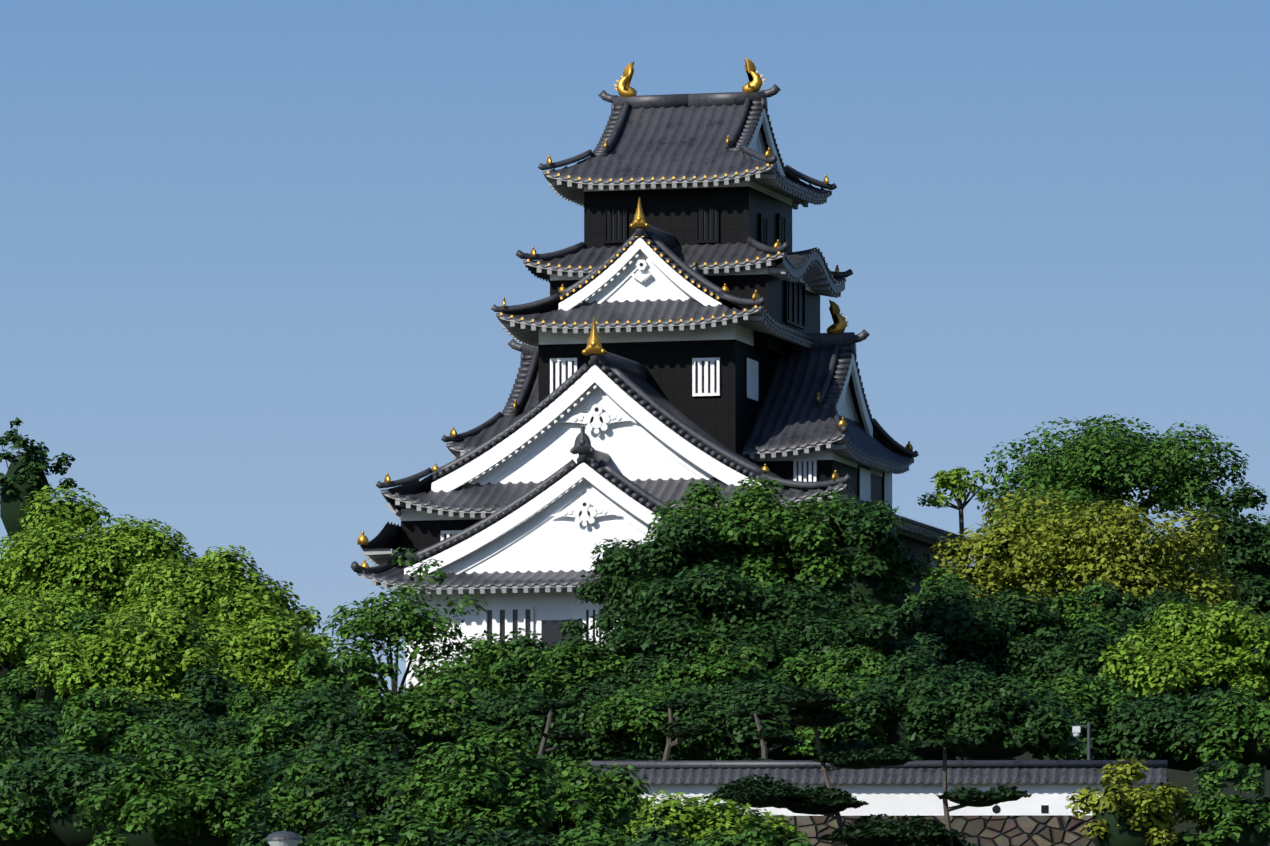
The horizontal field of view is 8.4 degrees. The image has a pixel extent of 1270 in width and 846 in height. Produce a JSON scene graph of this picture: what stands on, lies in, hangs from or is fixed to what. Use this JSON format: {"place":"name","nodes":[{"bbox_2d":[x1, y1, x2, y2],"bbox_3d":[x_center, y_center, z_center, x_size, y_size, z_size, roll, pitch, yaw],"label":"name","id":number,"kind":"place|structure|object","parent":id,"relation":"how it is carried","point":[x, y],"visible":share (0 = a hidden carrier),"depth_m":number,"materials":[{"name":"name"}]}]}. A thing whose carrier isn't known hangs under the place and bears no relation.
{"place":"outdoors","nodes":[
{"label":"outdoors","id":0,"kind":"place"},
{"bbox_2d":[0,417,1269,845],"bbox_3d":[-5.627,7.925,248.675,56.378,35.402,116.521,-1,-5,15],"label":"tree","id":1,"kind":"object","parent":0,"point":[1010,633],"depth_m":256.23,"materials":[{"name":"green plant"}]},
{"bbox_2d":[0,414,1269,845],"bbox_3d":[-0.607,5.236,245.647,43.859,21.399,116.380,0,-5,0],"label":"tree leaves","id":2,"kind":"object","parent":1,"relation":"on","point":[1134,460],"visible":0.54,"depth_m":253.75,"materials":[{"name":"green plant"}]},
{"bbox_2d":[0,467,1269,845],"bbox_3d":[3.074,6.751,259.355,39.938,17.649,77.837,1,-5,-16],"label":"bright tree leaves","id":3,"kind":"object","parent":1,"relation":"on","point":[138,567],"visible":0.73,"depth_m":275.89,"materials":[{"name":"green plant"}]},
{"bbox_2d":[279,685,1267,845],"bbox_3d":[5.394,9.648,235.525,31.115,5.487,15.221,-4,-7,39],"label":"pine tree leaves","id":4,"kind":"object","parent":1,"relation":"on","point":[863,750],"visible":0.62,"depth_m":228.93,"materials":[{"name":"green plant"}]},
{"bbox_2d":[911,484,1256,845],"bbox_3d":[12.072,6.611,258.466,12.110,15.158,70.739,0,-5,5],"label":"yellow tree leaves","id":5,"kind":"object","parent":1,"relation":"on","point":[1085,551],"visible":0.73,"depth_m":288.66,"materials":[{"name":"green plant"}]},
{"bbox_2d":[0,0,1269,704],"label":"sky","id":6,"kind":"structure","parent":0,"point":[256,256],"materials":[{"name":"blue"}]},
{"bbox_2d":[401,186,960,599],"bbox_3d":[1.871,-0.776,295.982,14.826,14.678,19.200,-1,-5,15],"label":"black castle walls","id":7,"kind":"structure","parent":0,"point":[727,417],"depth_m":295.43,"materials":[{"name":"black wood"}]},
{"bbox_2d":[357,167,973,600],"bbox_3d":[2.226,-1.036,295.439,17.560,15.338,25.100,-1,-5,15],"label":"roof eaves","id":8,"kind":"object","parent":7,"relation":"attached to","point":[813,273],"depth_m":294.17,"materials":[{"name":"paint"}]},
{"bbox_2d":[401,108,952,687],"bbox_3d":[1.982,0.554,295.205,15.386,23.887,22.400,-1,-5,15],"label":"white plaster wall","id":9,"kind":"structure","parent":7,"relation":"attached to","point":[557,526],"depth_m":287.22,"materials":[{"name":"white paint"}]},
{"bbox_2d":[444,210,1048,812],"bbox_3d":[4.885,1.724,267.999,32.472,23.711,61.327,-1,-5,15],"label":"window recess","id":10,"kind":"object","parent":7,"relation":"in","point":[550,628],"visible":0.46,"depth_m":284.94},
{"bbox_2d":[351,84,1168,789],"bbox_3d":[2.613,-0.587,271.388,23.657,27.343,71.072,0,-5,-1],"label":"castle roof tiles","id":11,"kind":"object","parent":7,"relation":"on","point":[667,136],"visible":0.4,"depth_m":292.97,"materials":[{"name":"grey tile"}]},
{"bbox_2d":[357,57,912,569],"bbox_3d":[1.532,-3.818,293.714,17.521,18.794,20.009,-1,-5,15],"label":"roof ornaments","id":12,"kind":"object","parent":11,"relation":"on","point":[751,85],"visible":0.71,"depth_m":295.79,"materials":[{"name":"orange"}]},
{"label":"ground","id":13,"kind":"structure","parent":0,"visible":0},
{"bbox_2d":[266,722,1090,840],"bbox_3d":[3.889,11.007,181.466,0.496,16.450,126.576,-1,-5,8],"label":"metal poles","id":14,"kind":"object","parent":13,"relation":"on","point":[283,835],"visible":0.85,"depth_m":119.15,"materials":[{"name":"grey metal"}]},
{"bbox_2d":[267,726,1079,845],"bbox_3d":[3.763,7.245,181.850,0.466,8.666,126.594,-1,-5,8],"label":"lamp diffuser","id":15,"kind":"object","parent":14,"relation":"attached to","point":[1076,731],"visible":1,"depth_m":119.11,"materials":[{"name":"grey"}]},
{"bbox_2d":[454,712,1269,845],"bbox_3d":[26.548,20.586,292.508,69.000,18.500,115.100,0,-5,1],"label":"terrace earth","id":16,"kind":"structure","parent":13,"relation":"on","point":[1181,779],"depth_m":263.01,"materials":[{"name":"brown soil"}]},
{"bbox_2d":[763,815,1094,845],"bbox_3d":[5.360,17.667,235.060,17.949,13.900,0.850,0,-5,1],"label":"stone wall","id":17,"kind":"structure","parent":13,"relation":"on","point":[1021,830],"depth_m":235.12,"materials":[{"name":"grey stone"}]},
{"bbox_2d":[638,782,1158,815],"bbox_3d":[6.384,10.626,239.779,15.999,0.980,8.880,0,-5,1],"label":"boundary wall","id":18,"kind":"structure","parent":17,"relation":"on","point":[904,799],"depth_m":235.32,"materials":[{"name":"white paint"}]}
]}

